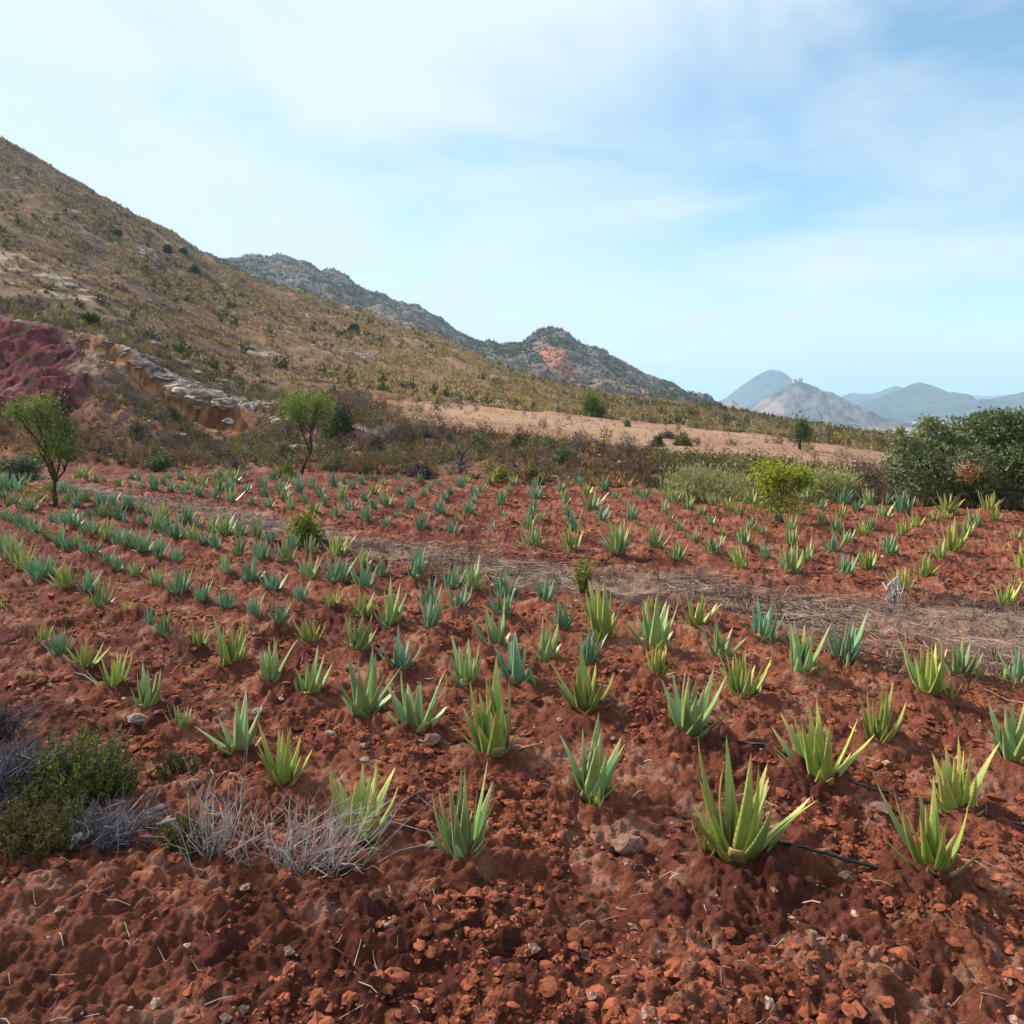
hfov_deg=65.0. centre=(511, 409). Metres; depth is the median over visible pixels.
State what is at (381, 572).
aloe plant
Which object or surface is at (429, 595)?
aloe plant
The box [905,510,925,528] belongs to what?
aloe plant
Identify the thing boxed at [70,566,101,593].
aloe plant
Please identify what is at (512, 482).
aloe plant
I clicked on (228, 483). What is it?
aloe plant
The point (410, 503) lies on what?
aloe plant
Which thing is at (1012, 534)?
aloe plant
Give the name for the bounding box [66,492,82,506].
aloe plant
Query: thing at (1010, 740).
aloe plant
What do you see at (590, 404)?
pine bush
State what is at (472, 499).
aloe plant
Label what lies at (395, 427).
shrub
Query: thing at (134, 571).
aloe plant
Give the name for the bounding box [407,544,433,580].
aloe plant
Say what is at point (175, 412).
shrub
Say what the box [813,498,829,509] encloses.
aloe plant
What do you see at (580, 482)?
aloe plant
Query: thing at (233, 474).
aloe plant
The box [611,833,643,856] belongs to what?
stone
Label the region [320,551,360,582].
aloe plant
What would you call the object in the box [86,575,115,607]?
aloe plant
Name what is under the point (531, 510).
aloe plant
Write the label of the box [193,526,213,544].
aloe plant
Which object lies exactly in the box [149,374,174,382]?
caprock slab
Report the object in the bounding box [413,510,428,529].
aloe plant
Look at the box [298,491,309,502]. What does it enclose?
aloe plant
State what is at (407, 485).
aloe plant
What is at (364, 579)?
aloe plant
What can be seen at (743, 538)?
aloe plant
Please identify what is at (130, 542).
aloe plant
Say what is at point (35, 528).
aloe plant
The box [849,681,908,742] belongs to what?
aloe plant
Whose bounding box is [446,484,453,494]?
aloe plant
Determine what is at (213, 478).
aloe plant
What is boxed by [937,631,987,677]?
aloe plant
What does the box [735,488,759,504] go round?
aloe plant
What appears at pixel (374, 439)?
shrub
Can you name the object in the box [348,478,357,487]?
aloe plant
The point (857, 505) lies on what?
aloe plant
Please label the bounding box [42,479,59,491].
aloe plant
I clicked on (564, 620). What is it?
aloe plant
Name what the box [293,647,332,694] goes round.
aloe plant
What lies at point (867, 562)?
aloe plant
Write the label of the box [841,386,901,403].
mountain
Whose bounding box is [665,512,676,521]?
aloe plant
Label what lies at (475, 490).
aloe plant
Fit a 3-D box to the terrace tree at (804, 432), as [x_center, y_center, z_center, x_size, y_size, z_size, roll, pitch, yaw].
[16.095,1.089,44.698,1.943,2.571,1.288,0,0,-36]
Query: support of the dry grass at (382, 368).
on the ground at (136, 974)
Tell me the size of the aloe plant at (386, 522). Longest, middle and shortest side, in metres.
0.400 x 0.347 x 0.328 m
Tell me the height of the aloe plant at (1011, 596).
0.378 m
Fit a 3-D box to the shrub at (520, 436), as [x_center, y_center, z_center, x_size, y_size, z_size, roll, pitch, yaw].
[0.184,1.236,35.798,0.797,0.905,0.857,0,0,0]
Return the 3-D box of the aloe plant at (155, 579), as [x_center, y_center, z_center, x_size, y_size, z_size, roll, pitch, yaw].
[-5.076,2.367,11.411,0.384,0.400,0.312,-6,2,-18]
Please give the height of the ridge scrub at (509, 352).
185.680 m
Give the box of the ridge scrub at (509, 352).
[224,252,717,405]
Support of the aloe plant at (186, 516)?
on the ground at (136, 974)
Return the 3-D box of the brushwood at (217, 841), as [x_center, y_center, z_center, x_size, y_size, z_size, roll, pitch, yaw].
[-1.625,2.176,4.486,0.752,0.720,0.413,0,0,0]
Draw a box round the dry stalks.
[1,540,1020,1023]
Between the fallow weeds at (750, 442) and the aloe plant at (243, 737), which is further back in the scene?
the fallow weeds at (750, 442)
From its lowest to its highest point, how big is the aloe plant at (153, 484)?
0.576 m
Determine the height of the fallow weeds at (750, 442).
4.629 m
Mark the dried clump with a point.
(895, 589)
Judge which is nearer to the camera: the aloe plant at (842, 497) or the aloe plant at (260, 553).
the aloe plant at (260, 553)
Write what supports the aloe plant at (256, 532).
on the ground at (136, 974)
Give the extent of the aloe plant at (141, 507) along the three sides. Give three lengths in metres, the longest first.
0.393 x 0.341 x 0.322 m
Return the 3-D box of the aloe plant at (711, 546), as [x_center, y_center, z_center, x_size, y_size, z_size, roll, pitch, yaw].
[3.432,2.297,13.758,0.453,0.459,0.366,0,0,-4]
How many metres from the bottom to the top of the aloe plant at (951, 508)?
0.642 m
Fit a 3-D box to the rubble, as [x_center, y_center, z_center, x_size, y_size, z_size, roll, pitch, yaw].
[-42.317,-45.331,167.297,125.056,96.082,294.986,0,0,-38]
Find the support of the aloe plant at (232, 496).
on the ground at (136, 974)
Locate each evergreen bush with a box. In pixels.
[0,452,49,481]
[319,417,342,437]
[320,395,357,434]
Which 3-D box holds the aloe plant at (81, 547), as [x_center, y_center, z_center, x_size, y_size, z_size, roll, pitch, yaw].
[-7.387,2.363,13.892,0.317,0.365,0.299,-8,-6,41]
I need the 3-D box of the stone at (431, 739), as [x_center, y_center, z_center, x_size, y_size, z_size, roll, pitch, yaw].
[-0.591,2.439,5.963,0.128,0.083,0.131,0,0,0]
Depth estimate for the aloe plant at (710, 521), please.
17.31 m
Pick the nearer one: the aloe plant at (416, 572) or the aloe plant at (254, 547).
the aloe plant at (416, 572)
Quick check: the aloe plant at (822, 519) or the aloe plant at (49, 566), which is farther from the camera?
the aloe plant at (822, 519)
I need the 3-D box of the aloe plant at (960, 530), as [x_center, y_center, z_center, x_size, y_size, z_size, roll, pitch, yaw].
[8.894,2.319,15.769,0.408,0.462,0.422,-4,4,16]
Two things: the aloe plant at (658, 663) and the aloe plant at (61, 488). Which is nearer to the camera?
the aloe plant at (658, 663)
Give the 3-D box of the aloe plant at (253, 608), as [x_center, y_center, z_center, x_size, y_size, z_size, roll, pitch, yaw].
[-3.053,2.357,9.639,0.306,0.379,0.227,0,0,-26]
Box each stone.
[127,713,148,724]
[141,835,153,844]
[153,804,165,812]
[156,815,180,825]
[186,778,200,789]
[251,707,262,714]
[324,730,334,735]
[360,757,368,762]
[424,733,440,746]
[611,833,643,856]
[627,828,639,835]
[869,801,891,815]
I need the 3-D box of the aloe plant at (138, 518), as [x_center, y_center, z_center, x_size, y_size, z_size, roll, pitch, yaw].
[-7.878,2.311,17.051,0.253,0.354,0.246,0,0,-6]
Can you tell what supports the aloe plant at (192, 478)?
on the ground at (136, 974)
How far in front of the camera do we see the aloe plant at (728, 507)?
19.77 m
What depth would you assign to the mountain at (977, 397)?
6932.60 m
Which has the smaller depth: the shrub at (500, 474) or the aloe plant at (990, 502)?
the aloe plant at (990, 502)
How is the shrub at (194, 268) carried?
on the ground at (136, 974)
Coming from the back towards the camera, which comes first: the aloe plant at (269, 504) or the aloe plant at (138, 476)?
the aloe plant at (138, 476)
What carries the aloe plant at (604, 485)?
on the ground at (136, 974)
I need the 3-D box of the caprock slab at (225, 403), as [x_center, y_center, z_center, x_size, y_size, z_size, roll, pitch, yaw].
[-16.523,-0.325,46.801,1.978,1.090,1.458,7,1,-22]
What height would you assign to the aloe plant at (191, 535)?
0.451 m
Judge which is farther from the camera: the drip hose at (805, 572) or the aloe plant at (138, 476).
the aloe plant at (138, 476)
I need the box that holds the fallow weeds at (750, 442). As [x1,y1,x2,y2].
[415,402,942,471]
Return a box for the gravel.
[0,493,1023,1023]
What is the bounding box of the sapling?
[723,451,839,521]
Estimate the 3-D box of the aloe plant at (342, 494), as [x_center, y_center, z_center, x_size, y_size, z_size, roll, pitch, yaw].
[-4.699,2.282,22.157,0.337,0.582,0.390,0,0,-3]
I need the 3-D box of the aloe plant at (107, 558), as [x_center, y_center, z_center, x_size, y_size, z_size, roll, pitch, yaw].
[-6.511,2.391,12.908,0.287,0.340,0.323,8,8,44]
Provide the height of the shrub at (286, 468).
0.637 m
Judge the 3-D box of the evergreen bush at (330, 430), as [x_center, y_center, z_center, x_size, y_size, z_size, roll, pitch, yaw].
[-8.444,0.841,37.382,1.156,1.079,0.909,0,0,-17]
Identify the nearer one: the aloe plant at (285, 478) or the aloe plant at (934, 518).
the aloe plant at (934, 518)
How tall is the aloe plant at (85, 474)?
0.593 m
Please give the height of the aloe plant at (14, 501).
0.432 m
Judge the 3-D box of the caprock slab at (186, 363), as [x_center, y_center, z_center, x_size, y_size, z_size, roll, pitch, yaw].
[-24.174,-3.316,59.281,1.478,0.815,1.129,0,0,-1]
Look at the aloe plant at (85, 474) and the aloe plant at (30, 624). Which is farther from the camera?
the aloe plant at (85, 474)
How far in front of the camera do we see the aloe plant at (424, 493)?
22.81 m
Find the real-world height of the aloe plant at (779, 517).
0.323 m
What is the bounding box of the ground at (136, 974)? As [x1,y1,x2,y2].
[0,142,1023,1023]
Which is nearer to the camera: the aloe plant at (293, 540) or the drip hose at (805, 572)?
the drip hose at (805, 572)
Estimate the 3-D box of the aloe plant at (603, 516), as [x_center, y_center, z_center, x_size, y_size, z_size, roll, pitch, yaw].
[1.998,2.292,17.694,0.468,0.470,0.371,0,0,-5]
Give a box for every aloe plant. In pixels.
[0,470,13,490]
[0,488,16,498]
[0,490,15,506]
[0,507,13,519]
[0,529,18,552]
[0,531,30,559]
[0,596,7,607]
[2,474,23,487]
[2,538,32,566]
[5,511,13,521]
[8,546,35,569]
[9,475,28,491]
[11,493,25,504]
[12,512,22,523]
[14,512,29,528]
[16,471,31,484]
[17,618,36,630]
[18,495,26,508]
[21,496,43,510]
[21,557,33,572]
[22,514,42,530]
[22,553,56,580]
[27,521,42,533]
[30,623,54,642]
[38,523,54,538]
[40,554,64,573]
[41,627,78,657]
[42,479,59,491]
[45,558,86,588]
[46,509,60,521]
[47,524,69,547]
[52,508,78,525]
[52,511,63,523]
[57,479,70,492]
[58,534,74,550]
[61,488,71,502]
[62,637,110,671]
[63,509,83,525]
[64,481,79,495]
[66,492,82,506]
[67,531,82,545]
[70,487,83,501]
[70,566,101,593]
[72,464,83,478]
[74,537,93,552]
[75,516,96,532]
[80,464,93,478]
[80,518,102,536]
[82,488,91,500]
[83,507,94,516]
[83,540,101,554]
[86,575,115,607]
[87,647,138,687]
[89,472,100,482]
[89,488,109,505]
[91,500,108,515]
[97,547,115,561]
[98,516,116,540]
[105,507,115,515]
[107,490,121,505]
[107,525,130,544]
[109,552,124,570]
[110,502,130,519]
[111,476,125,485]
[115,523,134,546]
[117,601,132,612]
[121,512,129,522]
[122,493,137,508]
[123,527,139,548]
[123,558,145,575]
[126,470,135,478]
[128,528,156,552]
[130,661,162,708]
[132,472,142,481]
[133,511,146,523]
[134,499,147,511]
[135,480,147,487]
[140,504,157,516]
[140,563,166,586]
[142,606,159,624]
[146,474,161,489]
[148,507,166,529]
[152,534,172,556]
[152,608,179,635]
[154,502,173,519]
[156,515,169,534]
[158,472,166,483]
[158,562,194,595]
[160,512,187,539]
[163,480,176,491]
[164,705,191,727]
[165,470,172,478]
[169,543,185,561]
[175,502,196,521]
[176,469,188,479]
[177,481,188,493]
[181,523,199,539]
[182,479,194,488]
[183,623,212,646]
[185,469,197,482]
[190,481,205,495]
[191,515,202,526]
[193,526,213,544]
[193,580,216,601]
[194,474,208,486]
[194,690,261,755]
[204,532,220,548]
[205,513,219,531]
[207,482,222,498]
[208,512,243,534]
[210,468,217,479]
[211,475,227,490]
[211,588,239,608]
[213,467,225,478]
[213,616,256,667]
[214,553,232,573]
[220,465,241,481]
[220,486,244,501]
[222,474,239,490]
[228,531,250,555]
[229,519,249,537]
[234,553,266,582]
[241,485,249,491]
[245,593,268,615]
[246,494,256,504]
[246,517,263,538]
[249,538,261,554]
[252,537,274,560]
[256,723,311,786]
[257,474,267,487]
[257,483,269,496]
[257,636,296,682]
[258,568,288,590]
[260,526,277,541]
[261,494,275,506]
[267,535,298,561]
[267,600,290,624]
[268,469,279,480]
[272,479,290,491]
[276,485,290,499]
[281,472,289,481]
[285,494,296,508]
[286,530,300,547]
[291,475,304,491]
[292,579,309,600]
[292,618,325,643]
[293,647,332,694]
[294,549,322,579]
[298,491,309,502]
[302,534,318,552]
[305,499,322,513]
[308,474,315,486]
[313,484,326,497]
[320,491,328,505]
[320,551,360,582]
[320,586,343,607]
[321,529,354,555]
[326,503,344,516]
[327,762,398,842]
[328,471,340,486]
[334,647,406,718]
[336,483,347,499]
[338,474,347,483]
[341,498,357,509]
[343,589,374,617]
[345,613,376,650]
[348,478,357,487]
[349,558,378,586]
[350,545,371,566]
[357,475,367,484]
[359,501,379,521]
[360,491,371,501]
[368,472,377,479]
[368,483,379,494]
[369,498,378,508]
[373,555,393,577]
[374,575,408,628]
[376,487,392,506]
[376,623,420,669]
[379,477,386,484]
[379,513,393,526]
[386,672,446,734]
[393,509,403,516]
[394,470,404,480]
[394,485,403,493]
[403,478,414,487]
[404,491,415,508]
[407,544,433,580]
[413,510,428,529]
[414,574,442,604]
[415,470,425,481]
[417,487,427,496]
[418,593,443,628]
[425,483,432,490]
[427,760,496,859]
[431,495,449,513]
[435,476,443,485]
[436,489,448,499]
[441,563,466,588]
[443,634,481,686]
[444,517,460,534]
[444,583,473,608]
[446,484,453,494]
[453,473,467,487]
[454,511,462,519]
[458,656,539,757]
[460,555,487,591]
[462,500,475,513]
[465,492,476,503]
[469,485,478,496]
[470,598,509,646]
[478,482,487,490]
[482,472,495,484]
[484,586,518,619]
[486,521,496,529]
[492,565,527,597]
[494,490,510,505]
[494,630,541,686]
[508,473,517,485]
[518,511,536,529]
[520,523,544,545]
[520,617,560,662]
[523,505,537,519]
[525,494,538,510]
[527,484,545,499]
[530,476,542,486]
[534,511,547,522]
[535,573,557,602]
[544,594,579,629]
[549,639,614,712]
[557,481,567,491]
[559,521,585,551]
[559,713,627,808]
[560,487,570,502]
[560,508,582,531]
[561,502,572,515]
[574,474,583,485]
[575,628,608,666]
[578,482,597,494]
[578,579,627,643]
[581,490,607,510]
[592,504,612,520]
[594,476,613,491]
[596,517,637,555]
[608,489,620,498]
[622,594,678,649]
[625,502,638,519]
[631,483,641,495]
[638,485,651,498]
[641,594,661,610]
[642,524,671,548]
[642,639,682,678]
[661,498,669,512]
[661,667,732,738]
[665,487,681,503]
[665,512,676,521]
[666,535,687,560]
[674,520,684,530]
[678,588,722,627]
[682,493,694,509]
[684,734,816,864]
[686,531,700,541]
[696,504,709,514]
[698,532,725,553]
[701,620,745,658]
[702,513,715,524]
[706,492,717,505]
[714,644,771,698]
[717,526,725,535]
[720,495,739,511]
[723,543,748,568]
[730,525,758,545]
[731,503,745,516]
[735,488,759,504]
[739,598,786,642]
[743,517,758,530]
[752,521,770,534]
[757,538,771,557]
[770,511,784,520]
[770,698,872,791]
[773,542,811,573]
[779,514,798,530]
[784,525,799,547]
[789,621,829,674]
[796,488,807,500]
[796,539,820,560]
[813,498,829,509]
[814,511,827,523]
[819,612,876,667]
[820,530,848,552]
[828,512,843,531]
[830,489,855,504]
[834,551,859,574]
[835,502,848,517]
[838,526,857,541]
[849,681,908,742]
[850,497,868,510]
[853,518,873,536]
[854,544,881,569]
[855,486,875,505]
[863,514,880,529]
[874,501,896,517]
[876,776,981,880]
[879,532,899,554]
[880,492,893,504]
[883,565,916,590]
[891,488,915,512]
[893,516,912,536]
[896,635,961,699]
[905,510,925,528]
[905,551,940,577]
[923,507,944,521]
[926,536,951,559]
[927,738,998,815]
[930,490,963,513]
[930,517,976,552]
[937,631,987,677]
[939,511,951,518]
[955,516,975,536]
[965,505,983,526]
[978,491,1003,510]
[988,504,1003,520]
[988,700,1023,761]
[993,581,1022,605]
[998,645,1023,682]
[1009,527,1022,538]
[1010,575,1023,584]
[1012,543,1023,567]
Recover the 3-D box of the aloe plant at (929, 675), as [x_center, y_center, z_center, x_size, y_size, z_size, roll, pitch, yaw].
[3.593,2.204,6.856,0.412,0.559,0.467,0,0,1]
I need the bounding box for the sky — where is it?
[0,0,1023,400]
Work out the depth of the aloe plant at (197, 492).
23.05 m
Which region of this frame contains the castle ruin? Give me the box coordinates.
[791,378,802,383]
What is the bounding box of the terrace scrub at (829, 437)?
[474,355,994,460]
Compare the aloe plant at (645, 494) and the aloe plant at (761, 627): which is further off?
the aloe plant at (645, 494)
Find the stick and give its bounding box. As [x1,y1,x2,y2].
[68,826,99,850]
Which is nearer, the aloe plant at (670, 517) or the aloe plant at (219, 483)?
the aloe plant at (670, 517)
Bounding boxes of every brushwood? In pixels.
[145,748,280,861]
[162,777,460,878]
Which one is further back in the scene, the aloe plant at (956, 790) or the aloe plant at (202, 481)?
the aloe plant at (202, 481)
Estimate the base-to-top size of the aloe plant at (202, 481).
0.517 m
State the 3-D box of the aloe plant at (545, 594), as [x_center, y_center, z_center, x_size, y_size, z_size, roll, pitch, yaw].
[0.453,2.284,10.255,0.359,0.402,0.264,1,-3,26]
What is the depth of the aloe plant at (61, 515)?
17.65 m
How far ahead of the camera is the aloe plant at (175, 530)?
15.43 m
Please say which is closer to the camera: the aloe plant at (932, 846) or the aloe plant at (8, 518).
the aloe plant at (932, 846)
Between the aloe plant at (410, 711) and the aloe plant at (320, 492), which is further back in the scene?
the aloe plant at (320, 492)
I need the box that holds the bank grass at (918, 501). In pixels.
[1,323,1023,510]
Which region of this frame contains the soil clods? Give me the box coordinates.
[0,480,1023,1023]
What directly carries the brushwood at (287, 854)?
on the ground at (136, 974)
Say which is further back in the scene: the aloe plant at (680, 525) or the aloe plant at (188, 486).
the aloe plant at (188, 486)
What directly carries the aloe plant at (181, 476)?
on the ground at (136, 974)
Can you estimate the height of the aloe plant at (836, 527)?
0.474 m
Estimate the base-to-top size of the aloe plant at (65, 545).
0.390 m
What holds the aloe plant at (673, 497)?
on the ground at (136, 974)
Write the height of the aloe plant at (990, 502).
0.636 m
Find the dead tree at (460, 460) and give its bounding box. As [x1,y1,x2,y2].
[448,432,477,475]
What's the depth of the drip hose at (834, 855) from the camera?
4.48 m
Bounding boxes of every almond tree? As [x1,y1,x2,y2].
[0,386,86,506]
[265,382,340,473]
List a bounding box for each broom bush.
[649,453,761,501]
[792,455,872,502]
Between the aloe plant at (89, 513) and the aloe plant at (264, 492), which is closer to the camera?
the aloe plant at (89, 513)
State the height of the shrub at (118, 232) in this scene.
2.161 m
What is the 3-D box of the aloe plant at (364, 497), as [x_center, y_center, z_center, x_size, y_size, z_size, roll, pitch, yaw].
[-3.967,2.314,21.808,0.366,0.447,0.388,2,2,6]
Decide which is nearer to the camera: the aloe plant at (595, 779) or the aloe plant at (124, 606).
the aloe plant at (595, 779)
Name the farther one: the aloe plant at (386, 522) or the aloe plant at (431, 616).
the aloe plant at (386, 522)
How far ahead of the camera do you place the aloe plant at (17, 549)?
12.73 m
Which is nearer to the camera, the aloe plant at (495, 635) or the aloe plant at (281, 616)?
the aloe plant at (495, 635)
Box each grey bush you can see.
[0,682,68,742]
[0,706,129,814]
[35,766,193,866]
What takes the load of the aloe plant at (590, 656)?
on the ground at (136, 974)
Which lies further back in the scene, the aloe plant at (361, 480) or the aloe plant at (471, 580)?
the aloe plant at (361, 480)
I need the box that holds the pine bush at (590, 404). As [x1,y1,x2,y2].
[580,386,608,417]
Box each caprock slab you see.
[93,340,114,347]
[115,349,134,357]
[127,360,158,370]
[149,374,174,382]
[163,380,201,400]
[174,359,192,368]
[182,388,226,409]
[187,370,202,379]
[210,396,245,409]
[214,378,236,389]
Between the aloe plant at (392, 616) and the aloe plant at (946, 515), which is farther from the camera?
the aloe plant at (946, 515)
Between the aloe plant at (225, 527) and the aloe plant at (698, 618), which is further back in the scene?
the aloe plant at (225, 527)
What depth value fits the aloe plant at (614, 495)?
21.94 m
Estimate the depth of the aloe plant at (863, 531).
15.69 m
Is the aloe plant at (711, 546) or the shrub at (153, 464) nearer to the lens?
the aloe plant at (711, 546)
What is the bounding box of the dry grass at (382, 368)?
[0,138,958,452]
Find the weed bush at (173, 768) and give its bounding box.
[150,744,199,780]
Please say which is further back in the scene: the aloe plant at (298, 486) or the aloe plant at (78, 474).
the aloe plant at (78, 474)
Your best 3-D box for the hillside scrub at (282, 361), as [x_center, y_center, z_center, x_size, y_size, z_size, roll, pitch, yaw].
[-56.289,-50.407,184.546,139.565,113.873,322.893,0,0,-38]
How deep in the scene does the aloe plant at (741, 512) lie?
18.36 m
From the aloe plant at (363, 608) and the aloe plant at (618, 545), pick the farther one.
the aloe plant at (618, 545)
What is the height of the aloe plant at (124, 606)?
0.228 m
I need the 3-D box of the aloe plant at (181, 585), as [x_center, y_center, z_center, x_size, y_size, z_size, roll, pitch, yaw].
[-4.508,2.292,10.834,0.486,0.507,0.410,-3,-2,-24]
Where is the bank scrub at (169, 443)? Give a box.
[0,294,1023,510]
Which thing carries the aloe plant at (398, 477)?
on the ground at (136, 974)
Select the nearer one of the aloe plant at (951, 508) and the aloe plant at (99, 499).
the aloe plant at (951, 508)
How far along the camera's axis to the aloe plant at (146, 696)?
6.65 m
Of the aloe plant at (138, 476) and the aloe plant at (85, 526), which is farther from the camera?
the aloe plant at (138, 476)
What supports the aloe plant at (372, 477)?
on the ground at (136, 974)
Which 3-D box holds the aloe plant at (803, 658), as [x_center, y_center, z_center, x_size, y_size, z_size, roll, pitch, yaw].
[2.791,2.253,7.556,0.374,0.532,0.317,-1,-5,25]
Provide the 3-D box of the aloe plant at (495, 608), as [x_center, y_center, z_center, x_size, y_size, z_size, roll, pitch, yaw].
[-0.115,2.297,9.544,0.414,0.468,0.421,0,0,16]
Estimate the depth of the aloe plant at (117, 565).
12.47 m
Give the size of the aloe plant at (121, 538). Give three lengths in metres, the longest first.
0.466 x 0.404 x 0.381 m
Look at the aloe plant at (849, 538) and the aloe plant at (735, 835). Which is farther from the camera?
the aloe plant at (849, 538)
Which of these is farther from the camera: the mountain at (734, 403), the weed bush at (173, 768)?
the mountain at (734, 403)
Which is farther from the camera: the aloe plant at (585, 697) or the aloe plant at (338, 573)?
the aloe plant at (338, 573)
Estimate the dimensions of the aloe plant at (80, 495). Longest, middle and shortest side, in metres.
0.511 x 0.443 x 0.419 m
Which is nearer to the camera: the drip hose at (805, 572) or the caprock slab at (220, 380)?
the drip hose at (805, 572)
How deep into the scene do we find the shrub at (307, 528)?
14.69 m
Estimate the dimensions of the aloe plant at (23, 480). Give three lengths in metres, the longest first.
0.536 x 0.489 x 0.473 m
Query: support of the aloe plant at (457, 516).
on the ground at (136, 974)
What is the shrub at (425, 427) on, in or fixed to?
on the ground at (136, 974)
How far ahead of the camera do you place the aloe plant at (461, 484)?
25.50 m
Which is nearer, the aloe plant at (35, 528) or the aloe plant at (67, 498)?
the aloe plant at (35, 528)
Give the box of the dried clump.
[883,573,908,605]
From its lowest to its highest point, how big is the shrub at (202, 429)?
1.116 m
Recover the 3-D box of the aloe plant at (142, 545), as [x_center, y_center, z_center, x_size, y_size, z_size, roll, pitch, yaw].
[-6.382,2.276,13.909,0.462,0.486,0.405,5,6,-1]
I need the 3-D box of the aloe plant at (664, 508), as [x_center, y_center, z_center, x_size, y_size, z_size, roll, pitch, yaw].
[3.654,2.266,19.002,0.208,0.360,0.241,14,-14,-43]
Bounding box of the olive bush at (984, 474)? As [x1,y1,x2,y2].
[878,404,1023,509]
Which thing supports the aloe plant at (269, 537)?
on the ground at (136, 974)
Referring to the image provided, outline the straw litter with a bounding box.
[33,477,1023,702]
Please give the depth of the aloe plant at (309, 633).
8.63 m
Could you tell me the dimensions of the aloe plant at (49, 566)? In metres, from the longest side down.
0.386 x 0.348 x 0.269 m
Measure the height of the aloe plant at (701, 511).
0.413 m
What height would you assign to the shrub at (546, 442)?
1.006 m
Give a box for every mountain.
[719,370,791,408]
[724,400,740,408]
[747,382,916,426]
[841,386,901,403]
[856,382,1023,421]
[971,394,1009,399]
[993,392,1023,405]
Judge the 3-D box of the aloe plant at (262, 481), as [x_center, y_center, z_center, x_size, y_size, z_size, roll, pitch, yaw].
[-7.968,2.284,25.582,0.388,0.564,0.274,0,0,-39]
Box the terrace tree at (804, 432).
[782,406,816,448]
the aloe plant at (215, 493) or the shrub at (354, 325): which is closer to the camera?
the aloe plant at (215, 493)
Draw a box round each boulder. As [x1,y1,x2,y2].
[222,418,233,423]
[271,418,280,424]
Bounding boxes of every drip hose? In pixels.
[714,734,1023,826]
[757,568,833,573]
[777,840,906,871]
[861,650,990,676]
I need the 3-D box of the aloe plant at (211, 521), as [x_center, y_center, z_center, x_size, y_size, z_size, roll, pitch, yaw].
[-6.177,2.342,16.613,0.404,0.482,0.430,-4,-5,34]
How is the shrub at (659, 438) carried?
on the ground at (136, 974)
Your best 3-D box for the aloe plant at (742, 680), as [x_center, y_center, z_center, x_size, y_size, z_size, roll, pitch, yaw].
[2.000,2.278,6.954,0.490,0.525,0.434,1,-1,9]
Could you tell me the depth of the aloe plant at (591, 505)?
19.87 m
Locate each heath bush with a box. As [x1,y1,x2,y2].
[0,784,106,864]
[9,719,145,813]
[154,801,218,855]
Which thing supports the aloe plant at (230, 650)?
on the ground at (136, 974)
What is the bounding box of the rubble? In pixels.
[8,152,669,482]
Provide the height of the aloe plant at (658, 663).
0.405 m
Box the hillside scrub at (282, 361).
[0,135,1019,456]
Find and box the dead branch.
[73,672,99,688]
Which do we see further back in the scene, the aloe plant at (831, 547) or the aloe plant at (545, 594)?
the aloe plant at (831, 547)
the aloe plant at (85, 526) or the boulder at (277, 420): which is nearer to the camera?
the aloe plant at (85, 526)
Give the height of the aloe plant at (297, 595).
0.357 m
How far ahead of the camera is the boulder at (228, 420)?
46.07 m
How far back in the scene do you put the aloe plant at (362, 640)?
8.12 m
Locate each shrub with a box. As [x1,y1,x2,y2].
[77,311,100,325]
[113,228,122,236]
[123,416,149,435]
[142,450,177,472]
[162,243,173,253]
[165,402,181,420]
[178,246,187,254]
[189,263,200,273]
[191,426,212,442]
[268,437,295,457]
[273,462,296,476]
[283,507,325,546]
[350,322,359,329]
[359,426,384,448]
[377,420,406,440]
[405,458,435,479]
[413,421,432,437]
[468,432,488,448]
[487,464,513,482]
[507,427,524,445]
[517,464,546,485]
[537,433,558,452]
[554,443,581,462]
[568,553,596,592]
[622,419,630,426]
[651,433,665,446]
[658,428,676,438]
[670,427,693,445]
[712,456,735,471]
[850,464,882,489]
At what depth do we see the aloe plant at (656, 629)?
8.32 m
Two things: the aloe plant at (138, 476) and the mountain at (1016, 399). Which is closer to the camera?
the aloe plant at (138, 476)
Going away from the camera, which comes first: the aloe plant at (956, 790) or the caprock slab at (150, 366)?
the aloe plant at (956, 790)
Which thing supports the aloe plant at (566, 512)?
on the ground at (136, 974)
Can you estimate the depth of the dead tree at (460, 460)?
29.10 m
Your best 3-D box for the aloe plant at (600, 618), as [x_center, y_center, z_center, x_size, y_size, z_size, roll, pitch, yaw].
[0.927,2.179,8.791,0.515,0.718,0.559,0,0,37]
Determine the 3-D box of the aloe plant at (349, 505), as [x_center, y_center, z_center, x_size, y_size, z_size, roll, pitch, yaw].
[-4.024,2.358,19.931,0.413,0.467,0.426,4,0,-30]
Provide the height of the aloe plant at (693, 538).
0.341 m
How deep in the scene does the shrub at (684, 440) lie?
39.63 m
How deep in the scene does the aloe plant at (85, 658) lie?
7.65 m
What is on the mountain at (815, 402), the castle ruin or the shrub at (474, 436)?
the castle ruin
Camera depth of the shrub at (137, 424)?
37.36 m
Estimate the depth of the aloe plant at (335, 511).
18.36 m
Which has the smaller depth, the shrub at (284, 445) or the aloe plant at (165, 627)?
the aloe plant at (165, 627)
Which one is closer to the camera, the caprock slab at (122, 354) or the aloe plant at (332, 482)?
the aloe plant at (332, 482)
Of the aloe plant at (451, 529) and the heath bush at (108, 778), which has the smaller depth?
the heath bush at (108, 778)
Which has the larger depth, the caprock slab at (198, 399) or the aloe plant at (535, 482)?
the caprock slab at (198, 399)

